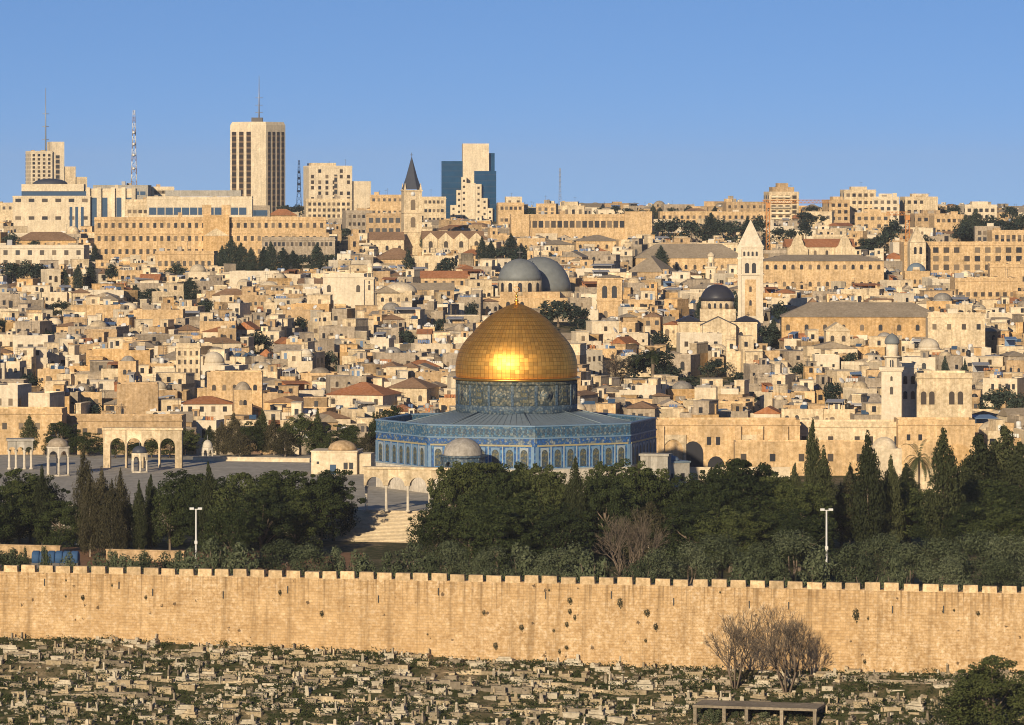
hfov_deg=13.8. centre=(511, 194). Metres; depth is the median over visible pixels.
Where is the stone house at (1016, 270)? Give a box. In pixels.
[988,260,1023,287]
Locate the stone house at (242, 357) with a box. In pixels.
[230,351,251,363]
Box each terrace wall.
[8,648,190,658]
[19,659,130,667]
[34,673,255,684]
[51,690,179,701]
[210,652,408,671]
[224,671,337,680]
[302,696,559,714]
[380,675,532,693]
[445,669,585,681]
[529,680,646,694]
[655,698,867,708]
[688,679,820,684]
[868,677,959,683]
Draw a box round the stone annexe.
[670,455,690,482]
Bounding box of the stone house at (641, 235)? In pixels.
[621,231,650,246]
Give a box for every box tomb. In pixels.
[0,643,12,648]
[0,675,12,678]
[8,717,14,723]
[11,682,23,687]
[14,653,28,656]
[26,649,40,652]
[33,705,46,710]
[35,688,49,694]
[38,653,50,658]
[45,659,61,664]
[50,655,65,659]
[55,717,69,723]
[74,685,92,690]
[75,719,93,724]
[82,658,100,666]
[95,636,112,643]
[95,679,111,687]
[105,683,122,691]
[108,668,126,675]
[110,697,126,704]
[110,717,119,723]
[116,679,132,687]
[118,703,134,707]
[120,692,135,697]
[126,637,139,643]
[135,684,149,689]
[136,642,149,648]
[138,712,155,719]
[143,661,158,667]
[147,649,158,654]
[150,654,163,659]
[153,717,168,724]
[156,687,173,694]
[177,683,196,690]
[186,675,200,680]
[191,651,206,656]
[193,646,208,651]
[194,659,209,665]
[209,647,224,655]
[217,698,233,706]
[223,700,239,707]
[224,683,240,691]
[225,713,238,721]
[239,654,251,662]
[242,675,253,683]
[245,709,263,716]
[257,664,272,670]
[262,675,279,682]
[274,719,291,724]
[279,667,291,673]
[282,708,300,713]
[283,697,298,701]
[304,677,318,684]
[304,698,317,703]
[310,722,325,724]
[319,678,330,683]
[331,675,347,679]
[342,672,359,677]
[350,695,366,701]
[352,664,364,671]
[354,674,370,681]
[358,678,366,684]
[367,688,383,692]
[368,705,384,713]
[370,669,385,675]
[371,678,383,687]
[373,697,385,705]
[380,719,395,724]
[383,716,392,721]
[384,713,401,719]
[394,684,400,690]
[398,657,414,661]
[400,720,417,724]
[405,652,421,658]
[417,661,429,666]
[420,673,435,678]
[421,696,433,701]
[433,686,446,694]
[441,716,458,724]
[444,675,458,680]
[448,657,462,663]
[449,712,465,718]
[458,693,472,697]
[463,688,475,694]
[469,660,487,667]
[483,695,496,700]
[497,668,513,676]
[500,719,510,724]
[507,674,523,680]
[510,677,526,684]
[530,709,543,713]
[534,684,548,692]
[550,701,565,704]
[558,671,571,676]
[562,711,580,718]
[563,692,579,699]
[567,708,585,714]
[581,668,589,677]
[590,662,599,667]
[590,696,602,705]
[595,665,610,671]
[602,706,615,714]
[603,704,614,709]
[607,715,626,723]
[617,697,629,700]
[619,713,634,720]
[626,709,643,711]
[637,714,653,719]
[650,706,666,709]
[660,693,674,701]
[670,710,686,716]
[675,704,689,710]
[685,670,702,678]
[693,692,707,700]
[745,684,753,690]
[753,675,768,680]
[778,690,795,697]
[783,678,798,681]
[802,688,818,695]
[804,675,813,680]
[815,673,825,678]
[834,702,846,707]
[844,666,861,673]
[853,698,868,707]
[862,692,875,697]
[864,675,879,679]
[867,697,883,705]
[883,706,901,711]
[887,693,905,699]
[887,698,904,704]
[933,682,949,687]
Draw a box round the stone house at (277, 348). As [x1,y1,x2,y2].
[273,344,301,354]
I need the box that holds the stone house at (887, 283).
[880,275,900,289]
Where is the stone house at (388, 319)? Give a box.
[382,314,405,328]
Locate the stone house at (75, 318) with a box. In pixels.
[63,314,86,324]
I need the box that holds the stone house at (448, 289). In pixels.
[409,283,454,300]
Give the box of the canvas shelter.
[31,550,79,570]
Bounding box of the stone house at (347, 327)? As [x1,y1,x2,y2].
[319,318,368,338]
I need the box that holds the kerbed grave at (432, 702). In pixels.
[431,700,445,706]
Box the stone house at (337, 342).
[334,339,350,364]
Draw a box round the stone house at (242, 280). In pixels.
[226,278,256,288]
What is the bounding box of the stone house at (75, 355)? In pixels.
[65,345,85,366]
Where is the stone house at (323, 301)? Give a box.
[291,294,332,319]
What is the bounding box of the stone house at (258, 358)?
[248,350,263,363]
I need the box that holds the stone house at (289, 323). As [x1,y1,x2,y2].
[278,318,301,337]
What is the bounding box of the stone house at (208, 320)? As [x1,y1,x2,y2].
[200,312,236,332]
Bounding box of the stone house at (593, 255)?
[562,251,609,260]
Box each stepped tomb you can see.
[3,645,20,652]
[12,697,29,707]
[54,680,75,688]
[55,685,70,693]
[57,701,79,712]
[106,671,118,683]
[142,698,160,708]
[149,633,159,647]
[173,672,191,681]
[175,704,197,714]
[181,705,197,718]
[187,644,202,653]
[197,667,216,678]
[208,694,221,705]
[222,674,237,680]
[231,690,248,700]
[236,652,252,655]
[240,714,259,724]
[260,651,272,659]
[290,650,307,657]
[292,668,307,676]
[292,671,303,683]
[316,669,336,675]
[391,704,409,717]
[392,669,412,675]
[421,648,433,660]
[462,677,474,685]
[466,702,479,709]
[491,686,510,699]
[496,656,514,663]
[498,696,512,707]
[509,692,521,704]
[522,712,539,724]
[564,654,583,665]
[585,705,606,718]
[613,656,624,669]
[634,680,655,689]
[661,680,682,688]
[700,685,719,697]
[750,690,768,699]
[752,680,772,687]
[772,671,787,680]
[776,669,791,677]
[822,668,840,679]
[845,715,856,723]
[879,712,894,724]
[905,697,925,711]
[1005,673,1020,681]
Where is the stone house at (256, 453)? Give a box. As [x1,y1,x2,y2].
[237,447,260,454]
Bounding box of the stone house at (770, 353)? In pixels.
[754,343,779,359]
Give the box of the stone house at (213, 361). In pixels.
[201,349,247,379]
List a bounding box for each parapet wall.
[192,456,310,461]
[690,467,790,479]
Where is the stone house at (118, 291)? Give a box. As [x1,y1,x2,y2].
[87,286,123,297]
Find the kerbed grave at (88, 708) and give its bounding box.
[86,702,98,710]
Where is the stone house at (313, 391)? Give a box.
[270,380,323,397]
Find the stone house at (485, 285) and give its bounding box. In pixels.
[455,279,492,296]
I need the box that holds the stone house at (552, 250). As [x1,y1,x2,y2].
[527,245,561,259]
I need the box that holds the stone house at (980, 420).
[972,414,1013,433]
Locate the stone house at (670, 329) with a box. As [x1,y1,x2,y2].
[662,321,677,346]
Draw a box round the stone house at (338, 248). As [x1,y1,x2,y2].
[335,241,361,257]
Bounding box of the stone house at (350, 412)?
[341,407,363,423]
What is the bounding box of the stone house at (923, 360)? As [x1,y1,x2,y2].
[902,348,960,370]
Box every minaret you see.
[364,262,375,304]
[704,252,717,282]
[879,333,904,419]
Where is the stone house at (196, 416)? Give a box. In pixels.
[175,399,202,426]
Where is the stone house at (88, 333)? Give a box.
[84,329,117,340]
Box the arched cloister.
[656,418,800,466]
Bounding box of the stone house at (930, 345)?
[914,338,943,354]
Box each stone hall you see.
[86,343,153,364]
[133,303,184,325]
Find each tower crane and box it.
[762,200,827,249]
[886,212,909,241]
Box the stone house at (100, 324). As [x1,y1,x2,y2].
[68,320,128,336]
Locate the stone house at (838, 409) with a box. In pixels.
[823,399,857,419]
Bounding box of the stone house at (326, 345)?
[318,339,337,371]
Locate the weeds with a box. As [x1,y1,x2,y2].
[0,634,1023,724]
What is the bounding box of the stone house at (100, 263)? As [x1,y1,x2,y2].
[96,260,121,280]
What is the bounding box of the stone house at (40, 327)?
[15,320,51,333]
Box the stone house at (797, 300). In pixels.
[771,291,806,307]
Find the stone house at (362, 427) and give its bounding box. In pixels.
[356,423,375,449]
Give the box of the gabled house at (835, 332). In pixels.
[823,322,849,345]
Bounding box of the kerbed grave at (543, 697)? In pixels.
[538,691,547,703]
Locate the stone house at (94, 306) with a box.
[86,296,121,320]
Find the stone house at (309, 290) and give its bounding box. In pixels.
[302,287,321,295]
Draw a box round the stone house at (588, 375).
[578,368,590,379]
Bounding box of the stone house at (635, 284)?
[623,272,644,296]
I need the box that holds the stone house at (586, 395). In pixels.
[578,390,598,402]
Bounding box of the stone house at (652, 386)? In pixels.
[636,377,660,398]
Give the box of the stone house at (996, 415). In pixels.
[980,410,1000,418]
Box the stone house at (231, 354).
[202,347,234,359]
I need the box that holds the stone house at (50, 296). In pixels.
[22,285,67,309]
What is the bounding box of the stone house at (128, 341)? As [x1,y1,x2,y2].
[123,340,150,342]
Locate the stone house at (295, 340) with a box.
[286,336,302,343]
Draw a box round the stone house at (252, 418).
[226,415,256,431]
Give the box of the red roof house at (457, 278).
[420,271,467,285]
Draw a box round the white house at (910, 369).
[899,361,917,416]
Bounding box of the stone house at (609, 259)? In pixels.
[593,254,619,267]
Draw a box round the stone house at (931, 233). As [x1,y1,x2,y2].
[913,228,948,241]
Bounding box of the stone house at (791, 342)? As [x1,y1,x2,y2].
[784,331,800,348]
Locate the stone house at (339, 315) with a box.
[332,308,354,324]
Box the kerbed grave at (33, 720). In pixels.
[28,713,40,722]
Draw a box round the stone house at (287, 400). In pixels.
[264,395,303,409]
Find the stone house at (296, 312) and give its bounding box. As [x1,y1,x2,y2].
[283,305,324,326]
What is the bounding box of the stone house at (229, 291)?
[212,288,241,309]
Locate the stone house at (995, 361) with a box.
[967,356,1004,371]
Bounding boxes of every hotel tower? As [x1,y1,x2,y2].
[25,88,86,186]
[230,95,284,212]
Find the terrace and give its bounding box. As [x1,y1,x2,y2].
[0,455,685,537]
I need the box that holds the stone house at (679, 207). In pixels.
[661,203,694,210]
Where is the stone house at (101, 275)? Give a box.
[96,268,106,282]
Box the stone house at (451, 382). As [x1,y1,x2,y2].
[447,376,455,387]
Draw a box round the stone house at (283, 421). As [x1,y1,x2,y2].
[280,412,308,454]
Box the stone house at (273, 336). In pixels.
[265,331,291,352]
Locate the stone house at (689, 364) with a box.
[656,350,699,377]
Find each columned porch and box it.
[6,438,33,469]
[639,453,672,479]
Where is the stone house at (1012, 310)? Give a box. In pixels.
[987,307,1023,318]
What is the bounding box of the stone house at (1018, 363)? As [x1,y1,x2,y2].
[1006,357,1023,373]
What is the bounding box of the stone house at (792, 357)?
[769,350,804,377]
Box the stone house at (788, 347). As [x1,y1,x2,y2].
[772,346,796,349]
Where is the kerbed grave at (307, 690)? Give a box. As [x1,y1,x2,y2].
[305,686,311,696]
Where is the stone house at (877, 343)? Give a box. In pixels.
[850,336,886,359]
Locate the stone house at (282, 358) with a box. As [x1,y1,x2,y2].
[266,346,288,366]
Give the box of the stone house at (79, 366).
[69,357,104,371]
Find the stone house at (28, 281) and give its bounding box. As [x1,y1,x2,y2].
[15,278,52,291]
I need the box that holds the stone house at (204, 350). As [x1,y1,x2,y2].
[158,342,211,354]
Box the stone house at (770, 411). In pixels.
[753,405,780,417]
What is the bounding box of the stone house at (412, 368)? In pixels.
[404,363,420,378]
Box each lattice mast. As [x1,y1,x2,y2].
[131,111,136,184]
[296,160,301,204]
[559,168,560,204]
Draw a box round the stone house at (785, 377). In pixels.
[772,367,795,390]
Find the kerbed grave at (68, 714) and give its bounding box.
[62,706,78,716]
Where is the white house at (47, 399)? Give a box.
[28,391,64,406]
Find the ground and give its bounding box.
[0,217,1023,724]
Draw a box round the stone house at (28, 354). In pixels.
[13,347,35,383]
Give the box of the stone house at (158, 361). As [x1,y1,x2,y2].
[149,352,173,373]
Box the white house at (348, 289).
[322,267,366,308]
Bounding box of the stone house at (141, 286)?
[131,277,161,299]
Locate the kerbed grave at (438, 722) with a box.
[436,719,450,724]
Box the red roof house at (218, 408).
[181,396,232,418]
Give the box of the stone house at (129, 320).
[117,315,135,327]
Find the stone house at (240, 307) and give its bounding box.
[228,299,249,317]
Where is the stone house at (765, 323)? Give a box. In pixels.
[761,320,779,342]
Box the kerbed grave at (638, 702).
[637,698,652,708]
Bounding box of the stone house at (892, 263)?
[866,256,901,271]
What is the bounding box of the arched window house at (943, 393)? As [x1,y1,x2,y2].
[915,371,972,417]
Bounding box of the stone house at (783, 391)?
[772,384,804,401]
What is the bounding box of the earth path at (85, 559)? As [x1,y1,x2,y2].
[62,547,365,574]
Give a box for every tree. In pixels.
[0,262,26,281]
[0,318,6,331]
[0,468,49,543]
[0,485,14,537]
[0,492,36,543]
[0,550,20,569]
[1,232,20,244]
[3,505,51,543]
[5,478,64,542]
[15,259,32,277]
[19,414,40,454]
[20,372,43,390]
[27,240,40,244]
[28,500,85,550]
[30,263,48,277]
[30,465,51,544]
[31,474,70,539]
[41,421,80,454]
[48,300,70,314]
[61,268,70,284]
[68,432,102,455]
[70,265,84,287]
[70,443,95,547]
[72,400,103,413]
[74,472,105,556]
[83,466,113,552]
[84,263,97,287]
[90,244,99,260]
[93,479,129,553]
[99,438,129,457]
[104,262,117,281]
[106,467,133,548]
[122,504,146,541]
[124,442,140,456]
[130,480,147,548]
[132,284,143,304]
[138,438,166,457]
[140,288,160,304]
[144,473,159,549]
[145,482,196,549]
[152,438,189,457]
[155,469,218,543]
[164,262,187,274]
[166,474,223,542]
[170,501,235,555]
[171,428,200,454]
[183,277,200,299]
[197,300,213,311]
[197,461,216,557]
[197,499,265,564]
[201,425,217,454]
[204,472,276,556]
[211,422,232,454]
[213,476,240,536]
[214,245,228,265]
[220,237,242,268]
[223,413,242,452]
[223,430,254,456]
[233,242,249,269]
[233,491,295,560]
[236,421,264,454]
[237,474,295,550]
[238,469,324,539]
[244,247,258,270]
[247,330,271,353]
[250,539,301,574]
[255,409,268,454]
[257,246,269,270]
[261,416,283,454]
[262,241,279,270]
[268,428,299,456]
[273,496,322,557]
[274,247,289,270]
[276,205,292,210]
[277,413,324,454]
[284,474,337,545]
[286,250,299,269]
[289,543,331,576]
[290,204,303,214]
[294,317,307,331]
[295,254,313,268]
[302,478,354,544]
[304,424,337,448]
[309,242,326,268]
[309,408,324,454]
[316,468,366,540]
[322,254,336,265]
[325,351,338,371]
[326,424,370,447]
[341,228,350,239]
[356,433,375,451]
[367,411,380,454]
[369,405,403,452]
[398,330,416,342]
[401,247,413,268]
[406,500,460,560]
[423,494,508,560]
[425,461,485,555]
[425,539,478,576]
[433,257,457,270]
[433,318,446,330]
[435,461,492,544]
[445,462,501,547]
[455,463,542,553]
[460,506,536,574]
[464,300,477,314]
[464,545,513,579]
[470,462,519,481]
[475,236,487,258]
[478,492,564,557]
[484,241,497,258]
[493,246,514,259]
[494,461,527,527]
[498,465,568,557]
[503,233,518,257]
[508,463,541,541]
[509,246,528,259]
[522,502,603,560]
[524,207,535,213]
[524,547,576,580]
[528,463,557,523]
[538,306,555,320]
[540,300,579,326]
[552,473,569,486]
[563,457,586,557]
[565,306,589,327]
[566,496,615,555]
[570,318,591,330]
[573,476,639,557]
[581,464,610,550]
[582,461,620,552]
[589,458,670,555]
[594,505,670,576]
[598,351,635,385]
[611,206,620,213]
[615,354,649,377]
[618,461,675,516]
[620,208,633,213]
[621,501,681,564]
[623,350,682,375]
[625,480,689,537]
[628,344,673,373]
[633,545,680,582]
[644,505,725,569]
[648,473,693,544]
[649,330,672,350]
[649,362,677,377]
[650,205,657,218]
[651,218,669,238]
[655,245,669,265]
[658,541,720,584]
[660,479,727,550]
[661,217,692,239]
[677,474,750,545]
[678,220,707,241]
[679,375,699,384]
[688,470,713,548]
[690,505,770,572]
[692,458,791,540]
[693,532,753,578]
[694,297,700,319]
[697,362,715,377]
[700,212,723,240]
[704,461,759,491]
[704,606,767,688]
[707,218,733,239]
[707,358,731,377]
[722,220,746,242]
[728,372,742,381]
[729,497,801,562]
[730,539,790,579]
[732,290,737,316]
[736,602,819,692]
[737,462,783,509]
[739,216,748,236]
[749,214,770,242]
[751,474,806,555]
[757,325,780,345]
[762,508,839,570]
[767,318,780,347]
[768,481,837,551]
[769,300,789,327]
[769,529,829,580]
[770,226,788,241]
[782,228,802,241]
[790,362,804,378]
[790,462,802,516]
[795,212,815,222]
[797,222,812,238]
[799,418,820,518]
[803,205,820,213]
[810,214,826,223]
[810,445,839,541]
[822,382,842,399]
[824,540,880,584]
[827,493,865,545]
[834,471,866,544]
[840,352,858,365]
[843,462,857,483]
[846,429,887,555]
[852,505,909,550]
[855,531,910,585]
[857,238,877,254]
[868,234,888,251]
[872,230,899,253]
[875,482,934,545]
[879,454,905,547]
[881,217,908,233]
[882,541,938,584]
[896,463,922,531]
[904,439,932,489]
[905,495,975,540]
[912,535,974,588]
[919,554,973,589]
[920,427,964,546]
[923,234,935,241]
[931,501,988,554]
[933,687,981,724]
[938,205,949,212]
[940,655,1023,724]
[941,356,949,370]
[949,460,973,501]
[950,204,960,212]
[950,222,971,241]
[950,528,1013,586]
[955,214,973,241]
[956,478,1020,536]
[956,500,1023,564]
[958,432,1004,500]
[962,358,968,370]
[968,208,981,241]
[973,557,1022,590]
[977,388,1004,409]
[977,484,1023,544]
[980,215,1003,225]
[981,533,1023,589]
[982,424,1018,495]
[990,385,1021,408]
[995,220,1018,229]
[999,206,1017,217]
[999,440,1023,502]
[1006,390,1023,407]
[1010,212,1023,229]
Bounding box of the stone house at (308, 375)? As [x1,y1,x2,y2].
[299,367,337,380]
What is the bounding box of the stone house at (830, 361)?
[812,354,839,369]
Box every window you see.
[2,423,6,428]
[8,399,12,405]
[70,207,83,227]
[90,198,131,225]
[149,208,245,214]
[202,428,206,437]
[378,441,382,460]
[385,442,389,461]
[392,443,396,462]
[399,443,403,463]
[406,444,410,463]
[411,200,414,209]
[411,217,414,226]
[413,445,417,464]
[420,446,424,465]
[434,447,442,466]
[441,405,445,412]
[476,389,481,402]
[481,447,485,462]
[491,448,499,463]
[505,448,513,467]
[508,283,511,291]
[518,283,521,291]
[520,389,527,402]
[520,448,528,467]
[528,283,531,291]
[532,221,536,227]
[541,448,548,466]
[545,221,549,227]
[551,221,555,227]
[553,447,561,467]
[557,221,561,227]
[562,388,566,401]
[566,447,573,466]
[576,221,580,227]
[579,446,586,466]
[582,221,586,227]
[592,446,599,465]
[601,221,605,227]
[602,286,606,297]
[605,446,612,464]
[607,221,611,227]
[612,286,616,297]
[613,221,617,227]
[617,445,624,464]
[632,444,634,463]
[635,443,637,462]
[639,442,641,460]
[642,442,644,452]
[649,440,651,452]
[652,439,654,452]
[680,361,684,369]
[707,437,710,444]
[716,437,719,444]
[745,263,748,272]
[752,263,755,272]
[770,454,774,460]
[799,454,803,460]
[828,454,832,460]
[903,376,906,383]
[903,391,906,398]
[911,376,914,383]
[911,391,914,398]
[921,391,925,404]
[929,391,934,404]
[933,247,938,252]
[933,256,938,260]
[933,265,938,269]
[943,247,948,252]
[943,256,948,260]
[943,265,948,269]
[949,391,954,404]
[954,247,958,252]
[958,391,962,404]
[964,256,969,260]
[964,265,969,269]
[975,247,979,252]
[985,247,990,252]
[985,256,990,260]
[995,247,1000,252]
[1006,247,1010,252]
[1016,247,1021,252]
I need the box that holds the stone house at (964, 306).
[946,300,971,311]
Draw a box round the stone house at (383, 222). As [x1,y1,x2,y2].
[366,212,400,232]
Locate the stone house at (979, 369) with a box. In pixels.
[970,362,992,384]
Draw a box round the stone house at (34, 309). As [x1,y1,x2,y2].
[26,305,44,315]
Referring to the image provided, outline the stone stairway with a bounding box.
[316,509,434,542]
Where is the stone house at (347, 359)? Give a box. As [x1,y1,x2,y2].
[342,353,368,364]
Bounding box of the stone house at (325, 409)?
[282,407,335,412]
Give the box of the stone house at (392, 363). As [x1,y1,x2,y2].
[382,361,403,371]
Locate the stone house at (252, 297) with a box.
[241,286,274,311]
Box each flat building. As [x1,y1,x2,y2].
[93,181,150,198]
[124,196,146,216]
[151,184,174,195]
[253,205,270,216]
[505,193,521,202]
[536,200,557,213]
[558,202,583,213]
[560,201,578,205]
[596,208,613,213]
[658,210,768,222]
[723,196,763,210]
[724,196,732,201]
[806,211,833,227]
[928,275,949,284]
[929,210,963,233]
[974,222,999,241]
[987,225,1023,241]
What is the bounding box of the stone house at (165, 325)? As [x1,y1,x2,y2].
[149,319,174,333]
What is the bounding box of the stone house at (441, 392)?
[439,387,445,397]
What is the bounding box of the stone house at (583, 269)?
[575,264,625,277]
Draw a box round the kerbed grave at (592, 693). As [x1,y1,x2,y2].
[588,690,596,702]
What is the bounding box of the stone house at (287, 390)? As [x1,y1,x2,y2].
[263,385,298,409]
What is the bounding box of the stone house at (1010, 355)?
[999,351,1023,369]
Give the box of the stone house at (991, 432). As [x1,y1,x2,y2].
[979,419,1004,457]
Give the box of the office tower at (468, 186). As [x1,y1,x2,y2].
[441,143,495,221]
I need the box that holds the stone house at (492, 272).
[462,269,497,278]
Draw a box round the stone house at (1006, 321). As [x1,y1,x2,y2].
[991,320,1009,323]
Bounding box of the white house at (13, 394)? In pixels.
[0,383,31,406]
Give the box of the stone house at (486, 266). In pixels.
[473,260,494,275]
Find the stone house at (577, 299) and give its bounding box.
[568,291,591,317]
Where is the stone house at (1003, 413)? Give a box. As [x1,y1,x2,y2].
[998,408,1023,421]
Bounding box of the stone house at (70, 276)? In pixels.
[61,269,86,286]
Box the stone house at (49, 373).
[38,360,74,390]
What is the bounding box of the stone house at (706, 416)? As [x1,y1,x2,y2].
[691,404,718,417]
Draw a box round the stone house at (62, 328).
[56,322,83,332]
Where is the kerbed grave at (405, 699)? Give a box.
[392,696,407,705]
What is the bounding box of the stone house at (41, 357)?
[14,346,47,378]
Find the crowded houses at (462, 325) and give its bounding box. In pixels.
[0,201,1023,456]
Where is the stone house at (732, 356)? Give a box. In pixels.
[725,337,739,376]
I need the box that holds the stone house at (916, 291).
[913,281,925,295]
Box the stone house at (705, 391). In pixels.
[695,383,717,398]
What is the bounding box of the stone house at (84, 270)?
[73,265,100,282]
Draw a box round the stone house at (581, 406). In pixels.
[577,403,596,411]
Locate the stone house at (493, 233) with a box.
[488,228,509,241]
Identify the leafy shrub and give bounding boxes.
[2,547,30,568]
[20,545,29,566]
[37,543,51,570]
[59,551,76,570]
[85,552,108,571]
[103,549,122,570]
[117,553,139,571]
[132,550,152,566]
[133,552,157,571]
[153,551,178,572]
[171,549,192,571]
[176,546,208,573]
[192,535,233,573]
[223,540,266,574]
[328,545,346,574]
[338,549,378,577]
[379,550,404,577]
[389,540,428,575]
[407,553,449,578]
[495,542,541,579]
[546,540,593,581]
[565,548,613,581]
[620,556,654,582]
[697,708,721,723]
[727,552,760,584]
[728,709,744,720]
[752,710,779,722]
[756,554,791,586]
[784,710,805,721]
[787,545,836,586]
[845,554,877,587]
[878,553,909,588]
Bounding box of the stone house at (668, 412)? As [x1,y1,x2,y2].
[656,407,683,417]
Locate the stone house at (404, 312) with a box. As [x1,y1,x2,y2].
[379,304,420,324]
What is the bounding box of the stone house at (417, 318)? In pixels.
[406,309,424,329]
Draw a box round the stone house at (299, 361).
[288,350,312,373]
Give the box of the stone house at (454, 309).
[417,299,458,314]
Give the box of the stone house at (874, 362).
[841,355,883,369]
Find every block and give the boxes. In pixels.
[12,178,90,232]
[85,185,136,225]
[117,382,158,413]
[146,190,252,216]
[261,233,335,264]
[304,191,352,221]
[370,190,400,212]
[422,197,445,219]
[497,203,523,224]
[822,197,849,222]
[840,182,875,223]
[854,209,889,229]
[871,193,899,222]
[900,194,937,223]
[910,206,946,227]
[961,201,996,225]
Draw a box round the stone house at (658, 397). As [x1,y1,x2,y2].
[651,393,669,403]
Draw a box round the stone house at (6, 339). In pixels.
[0,321,33,346]
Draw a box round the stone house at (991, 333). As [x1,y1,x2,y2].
[985,325,1001,352]
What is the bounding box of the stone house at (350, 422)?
[338,413,356,426]
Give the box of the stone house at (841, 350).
[812,341,857,360]
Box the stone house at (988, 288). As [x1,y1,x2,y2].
[950,269,1018,302]
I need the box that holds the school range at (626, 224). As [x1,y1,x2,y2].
[510,211,651,239]
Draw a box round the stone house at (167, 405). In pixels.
[146,398,180,413]
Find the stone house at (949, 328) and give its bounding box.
[926,300,985,348]
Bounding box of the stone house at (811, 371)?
[803,359,824,379]
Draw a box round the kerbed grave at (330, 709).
[321,702,337,712]
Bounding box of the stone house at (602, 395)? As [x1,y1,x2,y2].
[591,387,614,402]
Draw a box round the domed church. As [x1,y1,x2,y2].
[676,279,758,346]
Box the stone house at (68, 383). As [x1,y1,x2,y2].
[63,379,74,390]
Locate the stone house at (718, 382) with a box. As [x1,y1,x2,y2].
[700,378,733,393]
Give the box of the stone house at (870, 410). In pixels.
[850,402,880,419]
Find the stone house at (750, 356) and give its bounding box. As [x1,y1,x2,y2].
[745,351,787,366]
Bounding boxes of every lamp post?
[190,507,201,566]
[820,508,832,585]
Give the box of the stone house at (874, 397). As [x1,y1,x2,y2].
[846,393,880,401]
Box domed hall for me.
[374,282,416,310]
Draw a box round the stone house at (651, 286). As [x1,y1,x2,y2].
[640,282,657,299]
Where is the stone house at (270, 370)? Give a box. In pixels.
[245,353,280,378]
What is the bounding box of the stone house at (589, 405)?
[578,398,595,410]
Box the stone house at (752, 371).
[743,358,774,382]
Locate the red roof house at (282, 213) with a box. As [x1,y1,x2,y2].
[271,209,296,216]
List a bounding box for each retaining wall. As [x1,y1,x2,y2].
[0,544,61,557]
[105,549,185,561]
[906,468,978,495]
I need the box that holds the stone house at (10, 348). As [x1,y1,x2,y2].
[0,345,12,350]
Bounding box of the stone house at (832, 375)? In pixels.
[814,369,859,400]
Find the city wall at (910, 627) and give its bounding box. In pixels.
[0,564,1023,673]
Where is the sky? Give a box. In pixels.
[0,0,1023,206]
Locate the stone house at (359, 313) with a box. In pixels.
[355,310,373,336]
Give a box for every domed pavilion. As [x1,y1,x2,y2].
[46,438,69,475]
[131,440,147,472]
[202,435,213,455]
[439,434,486,493]
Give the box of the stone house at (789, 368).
[782,363,792,372]
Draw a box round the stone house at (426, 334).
[416,329,432,342]
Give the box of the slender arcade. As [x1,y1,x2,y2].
[362,466,453,511]
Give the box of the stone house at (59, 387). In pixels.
[53,384,70,413]
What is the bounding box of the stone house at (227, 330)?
[218,323,235,339]
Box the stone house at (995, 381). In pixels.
[983,372,1023,407]
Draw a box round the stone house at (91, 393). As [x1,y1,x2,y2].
[67,383,101,413]
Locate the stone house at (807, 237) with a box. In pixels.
[794,230,815,238]
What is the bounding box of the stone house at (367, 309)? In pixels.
[355,305,391,318]
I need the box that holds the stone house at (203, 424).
[196,413,223,454]
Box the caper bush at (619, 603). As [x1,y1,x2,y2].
[617,598,622,608]
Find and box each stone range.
[0,407,66,454]
[67,414,185,454]
[573,235,615,252]
[628,256,675,278]
[633,244,737,272]
[734,440,864,475]
[763,255,883,289]
[780,302,932,339]
[800,420,895,446]
[894,417,975,468]
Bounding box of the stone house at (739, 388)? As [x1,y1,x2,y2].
[718,379,749,400]
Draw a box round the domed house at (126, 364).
[118,356,138,381]
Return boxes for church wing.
[368,232,404,252]
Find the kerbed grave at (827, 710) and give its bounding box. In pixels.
[825,705,838,713]
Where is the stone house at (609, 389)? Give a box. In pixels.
[590,385,618,396]
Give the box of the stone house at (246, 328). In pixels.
[237,321,259,346]
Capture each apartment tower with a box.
[303,159,370,210]
[764,183,798,219]
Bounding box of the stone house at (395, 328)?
[377,324,403,342]
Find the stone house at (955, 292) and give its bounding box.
[947,288,964,296]
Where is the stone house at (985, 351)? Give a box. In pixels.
[970,347,990,355]
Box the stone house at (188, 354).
[175,336,200,387]
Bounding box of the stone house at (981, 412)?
[972,411,994,414]
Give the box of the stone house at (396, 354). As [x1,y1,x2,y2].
[372,347,414,364]
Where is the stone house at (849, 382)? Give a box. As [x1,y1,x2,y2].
[835,377,857,391]
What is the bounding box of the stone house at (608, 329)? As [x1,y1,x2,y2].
[586,320,647,350]
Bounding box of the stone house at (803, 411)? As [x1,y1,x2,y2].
[781,402,827,419]
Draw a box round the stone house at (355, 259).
[329,255,370,269]
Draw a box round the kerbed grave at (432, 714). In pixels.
[425,706,438,720]
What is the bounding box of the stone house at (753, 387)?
[749,383,771,391]
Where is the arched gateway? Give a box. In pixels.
[102,427,183,467]
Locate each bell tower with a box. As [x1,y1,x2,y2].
[596,274,623,318]
[737,220,763,332]
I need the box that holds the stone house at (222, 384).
[207,371,262,407]
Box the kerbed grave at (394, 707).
[389,701,406,710]
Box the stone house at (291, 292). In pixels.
[284,287,305,297]
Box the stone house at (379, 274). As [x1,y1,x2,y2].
[354,266,389,287]
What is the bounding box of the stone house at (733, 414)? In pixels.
[718,406,751,417]
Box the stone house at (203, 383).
[201,375,206,386]
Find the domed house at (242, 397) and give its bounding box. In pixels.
[233,381,251,414]
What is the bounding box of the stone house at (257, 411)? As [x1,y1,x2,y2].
[232,404,262,418]
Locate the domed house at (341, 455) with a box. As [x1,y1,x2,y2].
[310,440,374,473]
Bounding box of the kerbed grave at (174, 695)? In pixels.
[160,692,176,699]
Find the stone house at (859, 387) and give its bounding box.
[843,381,876,403]
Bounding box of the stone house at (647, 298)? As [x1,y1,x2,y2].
[624,291,654,306]

